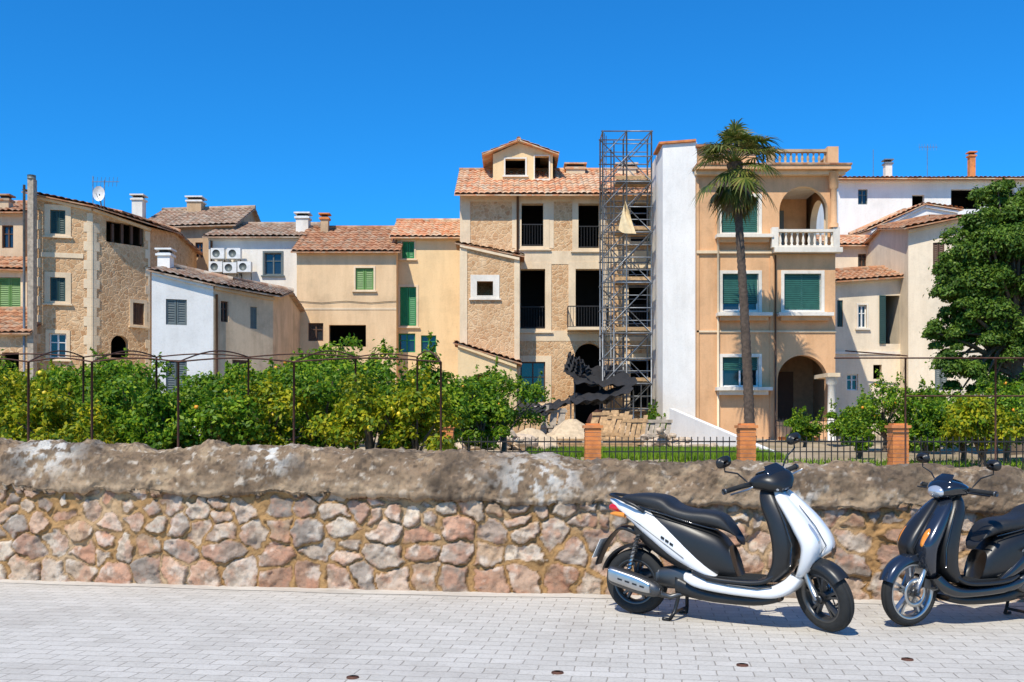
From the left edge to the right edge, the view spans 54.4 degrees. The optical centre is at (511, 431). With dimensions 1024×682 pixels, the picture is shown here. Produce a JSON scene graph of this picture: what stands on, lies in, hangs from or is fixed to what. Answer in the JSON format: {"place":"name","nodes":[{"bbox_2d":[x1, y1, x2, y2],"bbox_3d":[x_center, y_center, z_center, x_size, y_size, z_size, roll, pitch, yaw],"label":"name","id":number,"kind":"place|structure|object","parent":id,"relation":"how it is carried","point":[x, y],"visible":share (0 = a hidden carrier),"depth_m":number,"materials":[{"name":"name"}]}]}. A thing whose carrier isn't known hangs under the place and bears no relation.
{"place":"outdoors","nodes":[
{"label":"outdoors","id":0,"kind":"place"},
{"bbox_2d":[0,583,1023,681],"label":"paved street","id":1,"kind":"structure","parent":0,"point":[67,633],"depth_m":6.73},
{"bbox_2d":[0,438,1023,601],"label":"rubble stone wall","id":2,"kind":"structure","parent":1,"relation":"on","point":[213,512],"depth_m":8.84,"materials":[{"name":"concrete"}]},
{"bbox_2d":[0,579,1023,605],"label":"concrete gutter","id":3,"kind":"object","parent":1,"relation":"on","point":[511,594],"visible":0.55,"depth_m":8.71,"materials":[{"name":"concrete"}]},
{"bbox_2d":[592,432,854,631],"bbox_3d":[1.499,0.712,7.346,1.968,1.404,0.654,0,0,22],"label":"motor scooter","id":4,"kind":"object","parent":1,"relation":"on","point":[696,548],"visible":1,"depth_m":7.27,"materials":[{"name":"plastic"}]},
{"bbox_2d":[878,453,1023,625],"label":"motor scooter","id":5,"kind":"object","parent":1,"relation":"on","point":[928,543],"visible":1,"depth_m":7.21,"materials":[{"name":"plastic"}]},
{"bbox_2d":[0,0,1023,224],"label":"sky","id":6,"kind":"structure","parent":0,"point":[357,112],"materials":[{"name":"blue"}]},
{"bbox_2d":[557,439,643,447],"bbox_3d":[2.577,0.370,29.430,2.524,0.290,0.860,0,0,0],"label":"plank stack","id":7,"kind":"object","parent":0,"point":[578,444],"visible":0.49,"depth_m":29.00,"materials":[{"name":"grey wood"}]},
{"bbox_2d":[523,445,788,461],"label":"grass","id":8,"kind":"structure","parent":0,"point":[669,454],"depth_m":23.55,"materials":[{"name":"plant"}]},
{"bbox_2d":[339,434,1021,466],"bbox_3d":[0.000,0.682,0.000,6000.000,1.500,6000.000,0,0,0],"label":"ground","id":9,"kind":"structure","parent":0,"point":[840,448],"depth_m":27.12,"materials":[{"name":"plant"}]},
{"bbox_2d":[0,213,26,256],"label":"walls","id":10,"kind":"structure","parent":9,"relation":"on","point":[16,222],"depth_m":41.50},
{"bbox_2d":[0,385,33,435],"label":"citrus tree","id":11,"kind":"object","parent":9,"relation":"on","point":[5,391],"visible":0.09,"depth_m":15.24,"materials":[{"name":"green plant"}]},
{"bbox_2d":[0,368,38,426],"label":"citrus tree","id":12,"kind":"object","parent":9,"relation":"on","point":[7,383],"visible":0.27,"depth_m":20.59,"materials":[{"name":"green plant"}]},
{"bbox_2d":[0,307,41,371],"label":"garden outbuilding","id":13,"kind":"structure","parent":9,"relation":"on","point":[13,332],"depth_m":37.50,"materials":[{"name":"stone"}]},
{"bbox_2d":[23,174,36,379],"bbox_3d":[-18.181,-4.356,37.520,0.490,10.553,0.360,0,0,0],"label":"utility pole","id":14,"kind":"object","parent":9,"relation":"on","point":[31,259],"visible":0.79,"depth_m":37.42,"materials":[{"name":"grey concrete"}]},
{"bbox_2d":[0,359,86,429],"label":"citrus tree","id":15,"kind":"object","parent":9,"relation":"on","point":[24,381],"visible":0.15,"depth_m":21.88,"materials":[{"name":"green plant"}]},
{"bbox_2d":[0,363,119,443],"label":"citrus tree","id":16,"kind":"object","parent":9,"relation":"on","point":[69,427],"visible":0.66,"depth_m":14.29,"materials":[{"name":"green plant"}]},
{"bbox_2d":[38,352,130,420],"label":"citrus tree","id":17,"kind":"object","parent":9,"relation":"on","point":[66,377],"visible":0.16,"depth_m":21.25,"materials":[{"name":"green plant"}]},
{"bbox_2d":[50,365,159,441],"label":"citrus tree","id":18,"kind":"object","parent":9,"relation":"on","point":[110,401],"visible":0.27,"depth_m":15.98,"materials":[{"name":"green plant"}]},
{"bbox_2d":[37,196,196,376],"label":"walls","id":19,"kind":"structure","parent":9,"relation":"on","point":[122,277],"depth_m":38.95,"materials":[{"name":"beige stone"}]},
{"bbox_2d":[37,213,149,376],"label":"quoins","id":20,"kind":"object","parent":19,"relation":"attached to","point":[92,283],"visible":0.49,"depth_m":38.59,"materials":[{"name":"stone"}]},
{"bbox_2d":[37,196,150,230],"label":"eaves","id":21,"kind":"object","parent":19,"relation":"attached to","point":[98,212],"visible":0.82,"depth_m":38.66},
{"bbox_2d":[42,204,149,361],"bbox_3d":[-16.237,-5.688,39.071,3.982,6.012,0.459,0,0,-35],"label":"window surround","id":22,"kind":"object","parent":19,"relation":"attached to","point":[48,234],"visible":0.95,"depth_m":38.29,"materials":[{"name":"stone"}]},
{"bbox_2d":[51,210,142,324],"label":"shutters","id":23,"kind":"object","parent":19,"relation":"attached to","point":[57,227],"visible":1,"depth_m":38.35,"materials":[{"name":"green paint"}]},
{"bbox_2d":[21,189,202,255],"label":"roof","id":24,"kind":"structure","parent":19,"relation":"on","point":[152,224],"depth_m":40.15,"materials":[{"name":"brown tile"}]},
{"bbox_2d":[106,218,146,357],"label":"interior","id":25,"kind":"object","parent":19,"relation":"attached to","point":[118,343],"visible":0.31,"depth_m":41.18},
{"bbox_2d":[75,348,179,427],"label":"citrus tree","id":26,"kind":"object","parent":9,"relation":"on","point":[136,367],"visible":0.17,"depth_m":21.68,"materials":[{"name":"green plant"}]},
{"bbox_2d":[113,368,194,449],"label":"citrus tree","id":27,"kind":"object","parent":9,"relation":"on","point":[155,403],"visible":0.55,"depth_m":14.73,"materials":[{"name":"green plant"}]},
{"bbox_2d":[152,371,274,448],"bbox_3d":[-4.644,0.114,15.481,1.821,2.124,1.831,0,0,25],"label":"citrus tree","id":28,"kind":"object","parent":9,"relation":"on","point":[203,422],"visible":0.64,"depth_m":15.16,"materials":[{"name":"green plant"}]},
{"bbox_2d":[168,364,261,440],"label":"citrus tree","id":29,"kind":"object","parent":9,"relation":"on","point":[200,382],"visible":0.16,"depth_m":19.69,"materials":[{"name":"green plant"}]},
{"bbox_2d":[180,212,255,270],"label":"walls","id":30,"kind":"structure","parent":9,"relation":"on","point":[194,236],"depth_m":46.60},
{"bbox_2d":[148,205,260,226],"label":"roof","id":31,"kind":"structure","parent":30,"relation":"on","point":[206,216],"depth_m":48.09,"materials":[{"name":"brown tile"}]},
{"bbox_2d":[129,194,206,217],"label":"chimney","id":32,"kind":"object","parent":31,"relation":"on","point":[194,203],"visible":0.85,"depth_m":47.92,"materials":[{"name":"white paint"}]},
{"bbox_2d":[0,350,441,449],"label":"iron pergola","id":33,"kind":"object","parent":9,"relation":"on","point":[156,359],"visible":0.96,"depth_m":13.20,"materials":[{"name":"metal"}]},
{"bbox_2d":[152,275,299,435],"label":"walls","id":34,"kind":"structure","parent":9,"relation":"on","point":[276,330],"depth_m":36.42,"materials":[{"name":"paint"}]},
{"bbox_2d":[166,299,255,392],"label":"shutters","id":35,"kind":"object","parent":34,"relation":"attached to","point":[171,318],"visible":0.62,"depth_m":35.85,"materials":[{"name":"grey paint"}]},
{"bbox_2d":[152,272,274,300],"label":"eaves","id":36,"kind":"object","parent":34,"relation":"attached to","point":[219,288],"visible":1,"depth_m":36.19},
{"bbox_2d":[146,263,304,311],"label":"roof","id":37,"kind":"structure","parent":34,"relation":"on","point":[204,276],"depth_m":37.66,"materials":[{"name":"brown tile"}]},
{"bbox_2d":[154,248,176,267],"bbox_3d":[-12.950,-5.743,37.229,0.618,2.116,0.618,0,0,0],"label":"chimney","id":38,"kind":"object","parent":37,"relation":"attached to","point":[165,257],"visible":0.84,"depth_m":37.00,"materials":[{"name":"white paint"}]},
{"bbox_2d":[202,212,319,296],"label":"white townhouse","id":39,"kind":"structure","parent":9,"relation":"on","point":[258,251],"depth_m":45.00,"materials":[{"name":"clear paint"}]},
{"bbox_2d":[217,357,304,432],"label":"citrus tree","id":40,"kind":"object","parent":9,"relation":"on","point":[228,370],"visible":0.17,"depth_m":20.77,"materials":[{"name":"green plant"}]},
{"bbox_2d":[216,360,326,445],"bbox_3d":[-3.864,-0.038,16.003,1.678,2.368,1.781,0,0,-41],"label":"citrus tree","id":41,"kind":"object","parent":9,"relation":"on","point":[264,392],"visible":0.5,"depth_m":15.80,"materials":[{"name":"green plant"}]},
{"bbox_2d":[258,352,348,437],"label":"citrus tree","id":42,"kind":"object","parent":9,"relation":"on","point":[301,365],"visible":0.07,"depth_m":20.34,"materials":[{"name":"green plant"}]},
{"bbox_2d":[273,341,360,445],"bbox_3d":[-5.790,-1.118,31.146,3.145,3.349,2.953,0,0,0],"label":"citrus tree","id":43,"kind":"object","parent":9,"relation":"on","point":[324,347],"visible":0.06,"depth_m":30.85,"materials":[{"name":"green plant"}]},
{"bbox_2d":[262,344,384,449],"bbox_3d":[-3.188,-0.153,16.550,2.002,2.538,1.619,0,0,-44],"label":"citrus tree","id":44,"kind":"object","parent":9,"relation":"on","point":[319,390],"visible":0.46,"depth_m":16.17,"materials":[{"name":"green plant"}]},
{"bbox_2d":[297,253,408,433],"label":"walls","id":45,"kind":"structure","parent":9,"relation":"on","point":[321,279],"depth_m":43.00,"materials":[{"name":"paint"}]},
{"bbox_2d":[330,325,365,346],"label":"interior","id":46,"kind":"object","parent":45,"relation":"attached to","point":[337,332],"visible":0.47,"depth_m":45.45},
{"bbox_2d":[291,225,408,257],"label":"roof","id":47,"kind":"structure","parent":45,"relation":"on","point":[355,239],"depth_m":44.06,"materials":[{"name":"brown tile"}]},
{"bbox_2d":[356,268,372,289],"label":"shutters","id":48,"kind":"object","parent":45,"relation":"attached to","point":[364,278],"visible":1,"depth_m":43.05,"materials":[{"name":"green paint"}]},
{"bbox_2d":[306,333,404,448],"bbox_3d":[-3.439,-0.664,21.878,2.425,3.012,2.309,0,0,43],"label":"citrus tree","id":49,"kind":"object","parent":9,"relation":"on","point":[355,342],"visible":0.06,"depth_m":22.00,"materials":[{"name":"green plant"}]},
{"bbox_2d":[299,368,428,449],"bbox_3d":[-2.276,0.092,15.443,1.942,2.166,1.427,0,0,-30],"label":"citrus tree","id":50,"kind":"object","parent":9,"relation":"on","point":[343,427],"visible":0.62,"depth_m":15.19,"materials":[{"name":"green plant"}]},
{"bbox_2d":[339,338,415,435],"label":"citrus tree","id":51,"kind":"object","parent":9,"relation":"on","point":[367,373],"visible":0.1,"depth_m":20.82,"materials":[{"name":"green plant"}]},
{"bbox_2d":[361,352,418,386],"bbox_3d":[-3.930,-0.893,29.975,2.883,2.964,2.476,0,0,0],"label":"hedge shrub","id":52,"kind":"object","parent":9,"relation":"on","point":[376,365],"visible":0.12,"depth_m":29.93,"materials":[{"name":"green plant"}]},
{"bbox_2d":[364,361,462,450],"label":"citrus tree","id":53,"kind":"object","parent":9,"relation":"on","point":[426,403],"visible":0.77,"depth_m":15.30,"materials":[{"name":"green plant"}]},
{"bbox_2d":[394,240,459,429],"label":"walls","id":54,"kind":"structure","parent":9,"relation":"on","point":[433,271],"depth_m":43.80,"materials":[{"name":"paint"}]},
{"bbox_2d":[400,242,415,325],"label":"shutters","id":55,"kind":"object","parent":54,"relation":"attached to","point":[404,306],"visible":1,"depth_m":43.85,"materials":[{"name":"green paint"}]},
{"bbox_2d":[398,240,419,327],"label":"window surround","id":56,"kind":"object","parent":54,"relation":"attached to","point":[417,293],"visible":0.95,"depth_m":43.77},
{"bbox_2d":[389,218,459,237],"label":"roof","id":57,"kind":"structure","parent":54,"relation":"on","point":[426,227],"depth_m":44.71,"materials":[{"name":"orange tile"}]},
{"bbox_2d":[383,331,478,450],"bbox_3d":[-1.661,-0.553,19.933,1.651,2.918,1.801,0,0,-33],"label":"citrus tree","id":58,"kind":"object","parent":9,"relation":"on","point":[462,408],"visible":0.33,"depth_m":19.84,"materials":[{"name":"green plant"}]},
{"bbox_2d":[446,364,516,450],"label":"citrus tree","id":59,"kind":"object","parent":9,"relation":"on","point":[464,384],"visible":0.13,"depth_m":23.86,"materials":[{"name":"green plant"}]},
{"bbox_2d":[455,382,513,449],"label":"citrus tree","id":60,"kind":"object","parent":9,"relation":"on","point":[487,412],"visible":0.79,"depth_m":21.85,"materials":[{"name":"green plant"}]},
{"bbox_2d":[453,340,521,428],"bbox_3d":[-0.959,-1.313,40.456,2.737,4.667,2.588,0,0,0],"label":"annex porch","id":61,"kind":"object","parent":9,"relation":"on","point":[470,357],"visible":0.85,"depth_m":39.30,"materials":[{"name":"paint"}]},
{"bbox_2d":[455,241,524,429],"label":"stone annex","id":62,"kind":"object","parent":9,"relation":"on","point":[489,298],"visible":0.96,"depth_m":40.70,"materials":[{"name":"beige stone"}]},
{"bbox_2d":[454,430,558,450],"bbox_3d":[-0.285,0.188,28.624,2.443,0.880,3.145,0,0,-45],"label":"rubble pile","id":63,"kind":"object","parent":9,"relation":"on","point":[515,438],"visible":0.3,"depth_m":28.13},
{"bbox_2d":[468,355,555,452],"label":"citrus tree","id":64,"kind":"object","parent":9,"relation":"on","point":[528,393],"visible":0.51,"depth_m":24.89,"materials":[{"name":"green plant"}]},
{"bbox_2d":[457,437,581,457],"bbox_3d":[0.129,0.561,18.000,2.280,0.917,0.024,0,0,0],"label":"iron fence","id":65,"kind":"object","parent":9,"relation":"on","point":[525,441],"visible":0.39,"depth_m":17.99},
{"bbox_2d":[534,405,566,432],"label":"timber boards","id":66,"kind":"object","parent":9,"relation":"on","point":[562,412],"visible":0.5,"depth_m":35.10,"materials":[{"name":"grey wood"}]},
{"bbox_2d":[454,136,652,428],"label":"stone manor","id":67,"kind":"structure","parent":9,"relation":"on","point":[535,205],"depth_m":42.00,"materials":[{"name":"beige stone"}]},
{"bbox_2d":[546,419,605,439],"bbox_3d":[2.097,0.042,33.000,2.695,0.897,1.820,0,0,0],"label":"sand heap","id":68,"kind":"object","parent":9,"relation":"on","point":[570,428],"visible":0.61,"depth_m":32.58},
{"bbox_2d":[511,352,641,433],"bbox_3d":[2.437,-1.471,37.508,5.022,3.620,7.492,0,0,0],"label":"shade net","id":69,"kind":"object","parent":9,"relation":"on","point":[579,371],"visible":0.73,"depth_m":38.41,"materials":[{"name":"fabric"}]},
{"bbox_2d":[584,429,600,459],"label":"bricks","id":70,"kind":"object","parent":9,"relation":"on","point":[592,444],"visible":0.45,"depth_m":17.86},
{"bbox_2d":[601,411,628,438],"bbox_3d":[3.328,-0.164,32.335,1.049,0.998,0.670,0,0,0],"label":"wooden pallet","id":71,"kind":"object","parent":9,"relation":"on","point":[610,422],"visible":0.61,"depth_m":32.34,"materials":[{"name":"brown wood"}]},
{"bbox_2d":[599,130,652,433],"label":"scaffold tower","id":72,"kind":"structure","parent":9,"relation":"on","point":[626,228],"depth_m":39.99,"materials":[{"name":"metal"}]},
{"bbox_2d":[619,415,647,438],"bbox_3d":[3.793,-0.050,31.186,0.974,0.926,0.372,0,0,0],"label":"wooden pallet","id":73,"kind":"object","parent":9,"relation":"on","point":[643,421],"visible":0.69,"depth_m":31.21,"materials":[{"name":"brown wood"}]},
{"bbox_2d":[644,417,672,440],"bbox_3d":[4.672,-0.052,32.173,1.054,0.835,0.347,0,0,0],"label":"wooden pallet","id":74,"kind":"object","parent":9,"relation":"on","point":[657,422],"visible":0.49,"depth_m":32.22,"materials":[{"name":"grey wood"}]},
{"bbox_2d":[603,437,735,462],"bbox_3d":[2.846,0.561,18.000,2.400,0.917,0.024,0,0,0],"label":"iron fence","id":75,"kind":"object","parent":9,"relation":"on","point":[666,441],"visible":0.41,"depth_m":17.99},
{"bbox_2d":[652,142,696,431],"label":"walls","id":76,"kind":"structure","parent":9,"relation":"on","point":[673,289],"depth_m":38.16,"materials":[{"name":"paint"}]},
{"bbox_2d":[632,427,717,447],"bbox_3d":[4.753,0.208,29.987,2.867,0.668,1.232,0,0,0],"label":"rubble pile","id":77,"kind":"object","parent":9,"relation":"on","point":[661,434],"visible":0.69,"depth_m":29.78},
{"bbox_2d":[669,408,773,450],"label":"wall","id":78,"kind":"structure","parent":9,"relation":"on","point":[683,424],"depth_m":32.37,"materials":[{"name":"paint"}]},
{"bbox_2d":[688,118,789,442],"bbox_3d":[7.478,-4.944,32.899,3.645,10.888,3.437,0,0,0],"label":"fan palm","id":79,"kind":"object","parent":9,"relation":"on","point":[737,199],"visible":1,"depth_m":32.89,"materials":[{"name":"green plant"}]},
{"bbox_2d":[736,429,755,460],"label":"bricks","id":80,"kind":"object","parent":9,"relation":"on","point":[746,445],"visible":0.5,"depth_m":17.86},
{"bbox_2d":[692,144,851,440],"bbox_3d":[9.619,-4.887,40.200,5.695,11.615,10.000,0,0,0],"label":"orange villa","id":81,"kind":"object","parent":9,"relation":"on","point":[790,269],"visible":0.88,"depth_m":37.00,"materials":[{"name":"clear paint"}]},
{"bbox_2d":[722,199,819,385],"bbox_3d":[9.638,-5.180,37.149,3.700,7.048,0.057,0,0,0],"label":"window frame","id":82,"kind":"structure","parent":81,"relation":"in","point":[757,199],"depth_m":37.12,"materials":[{"name":"white paint"}]},
{"bbox_2d":[777,372,792,421],"bbox_3d":[10.800,-1.352,39.570,0.747,2.000,0.040,0,0,0],"label":"door","id":83,"kind":"structure","parent":81,"relation":"in","point":[785,379],"depth_m":39.55,"materials":[{"name":"brown wood"}]},
{"bbox_2d":[579,456,1021,468],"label":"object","id":84,"kind":"object","parent":9,"relation":"on","point":[943,462],"visible":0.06,"depth_m":22.25,"materials":[{"name":"green plant"}]},
{"bbox_2d":[782,405,824,446],"bbox_3d":[8.759,-0.089,29.947,1.215,1.371,1.227,0,0,0],"label":"garden shrub","id":85,"kind":"object","parent":9,"relation":"on","point":[802,426],"visible":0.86,"depth_m":29.75,"materials":[{"name":"green plant"}]},
{"bbox_2d":[756,437,887,464],"bbox_3d":[5.606,0.561,18.000,2.366,0.917,0.024,0,0,0],"label":"iron fence","id":86,"kind":"object","parent":9,"relation":"on","point":[825,451],"visible":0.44,"depth_m":17.99,"materials":[{"name":"metal"}]},
{"bbox_2d":[816,235,869,267],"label":"cottage","id":87,"kind":"structure","parent":9,"relation":"on","point":[853,253],"depth_m":46.50,"materials":[{"name":"beige paint"}]},
{"bbox_2d":[821,398,867,445],"bbox_3d":[10.492,-0.334,30.909,1.692,1.792,1.349,0,0,0],"label":"garden shrub","id":88,"kind":"object","parent":9,"relation":"on","point":[831,427],"visible":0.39,"depth_m":30.81,"materials":[{"name":"green plant"}]},
{"bbox_2d":[835,412,879,458],"bbox_3d":[8.305,0.155,24.000,0.892,1.262,0.942,0,0,37],"label":"garden shrub","id":89,"kind":"object","parent":9,"relation":"on","point":[857,429],"visible":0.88,"depth_m":23.84,"materials":[{"name":"green plant"}]},
{"bbox_2d":[835,280,899,434],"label":"walls","id":90,"kind":"structure","parent":9,"relation":"on","point":[848,336],"depth_m":42.50,"materials":[{"name":"paint"}]},
{"bbox_2d":[837,295,885,343],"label":"shutters","id":91,"kind":"object","parent":90,"relation":"attached to","point":[882,319],"visible":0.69,"depth_m":42.44,"materials":[{"name":"green paint"}]},
{"bbox_2d":[835,265,903,281],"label":"roof","id":92,"kind":"structure","parent":90,"relation":"on","point":[861,273],"depth_m":42.95,"materials":[{"name":"brown tile"}]},
{"bbox_2d":[850,368,916,450],"bbox_3d":[10.040,-0.516,26.951,1.804,2.404,2.076,0,0,0],"label":"garden shrub","id":93,"kind":"object","parent":9,"relation":"on","point":[889,402],"visible":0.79,"depth_m":26.94,"materials":[{"name":"green plant"}]},
{"bbox_2d":[887,429,908,464],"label":"bricks","id":94,"kind":"object","parent":9,"relation":"on","point":[895,444],"visible":0.47,"depth_m":17.86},
{"bbox_2d":[848,202,963,234],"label":"white cottage","id":95,"kind":"structure","parent":9,"relation":"on","point":[923,209],"depth_m":49.00,"materials":[{"name":"clear paint"}]},
{"bbox_2d":[816,144,1023,234],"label":"white villa","id":96,"kind":"object","parent":9,"relation":"on","point":[863,201],"visible":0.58,"depth_m":54.00,"materials":[{"name":"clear paint"}]},
{"bbox_2d":[899,391,949,454],"bbox_3d":[9.118,-0.025,22.040,1.081,1.744,1.126,0,0,36],"label":"garden shrub","id":97,"kind":"object","parent":9,"relation":"on","point":[928,428],"visible":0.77,"depth_m":21.92,"materials":[{"name":"green plant"}]},
{"bbox_2d":[898,375,950,453],"bbox_3d":[10.875,-0.389,26.027,1.608,2.213,1.398,0,0,0],"label":"garden shrub","id":98,"kind":"object","parent":9,"relation":"on","point":[909,400],"visible":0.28,"depth_m":25.96,"materials":[{"name":"green plant"}]},
{"bbox_2d":[834,357,1023,463],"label":"iron pergola","id":99,"kind":"object","parent":9,"relation":"on","point":[995,395],"visible":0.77,"depth_m":16.99,"materials":[{"name":"metal"}]},
{"bbox_2d":[866,219,1007,402],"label":"walls","id":100,"kind":"structure","parent":9,"relation":"on","point":[907,254],"depth_m":41.55,"materials":[{"name":"paint"}]},
{"bbox_2d":[863,214,977,244],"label":"roof","id":101,"kind":"structure","parent":100,"relation":"on","point":[919,221],"depth_m":42.85,"materials":[{"name":"brown tile"}]},
{"bbox_2d":[933,243,999,389],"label":"shutters","id":102,"kind":"object","parent":100,"relation":"attached to","point":[938,380],"visible":0.28,"depth_m":41.30,"materials":[{"name":"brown wood"}]},
{"bbox_2d":[909,387,1023,462],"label":"garden shrub","id":103,"kind":"object","parent":9,"relation":"on","point":[940,409],"visible":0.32,"depth_m":21.82,"materials":[{"name":"green plant"}]},
{"bbox_2d":[909,437,1023,469],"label":"iron fence","id":104,"kind":"object","parent":9,"relation":"on","point":[965,441],"visible":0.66,"depth_m":17.99,"materials":[{"name":"metal"}]},
{"bbox_2d":[919,177,1023,454],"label":"evergreen tree","id":105,"kind":"object","parent":9,"relation":"on","point":[979,288],"visible":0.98,"depth_m":25.59,"materials":[{"name":"green plant"}]},
{"bbox_2d":[935,388,1023,466],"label":"garden shrub","id":106,"kind":"object","parent":9,"relation":"on","point":[971,411],"visible":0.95,"depth_m":19.70,"materials":[{"name":"green plant"}]},
{"bbox_2d":[971,366,1023,464],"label":"garden shrub","id":107,"kind":"object","parent":9,"relation":"on","point":[1015,403],"visible":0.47,"depth_m":21.60,"materials":[{"name":"green plant"}]},
{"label":"walls","id":108,"kind":"object","parent":9,"relation":"on","visible":0},
{"bbox_2d":[0,278,19,306],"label":"shutters","id":109,"kind":"object","parent":108,"relation":"attached to","point":[9,292],"visible":0.74,"depth_m":39.86,"materials":[{"name":"green paint"}]},
{"bbox_2d":[0,256,26,270],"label":"roof","id":110,"kind":"structure","parent":108,"relation":"on","point":[14,263],"depth_m":39.83,"materials":[{"name":"brown tile"}]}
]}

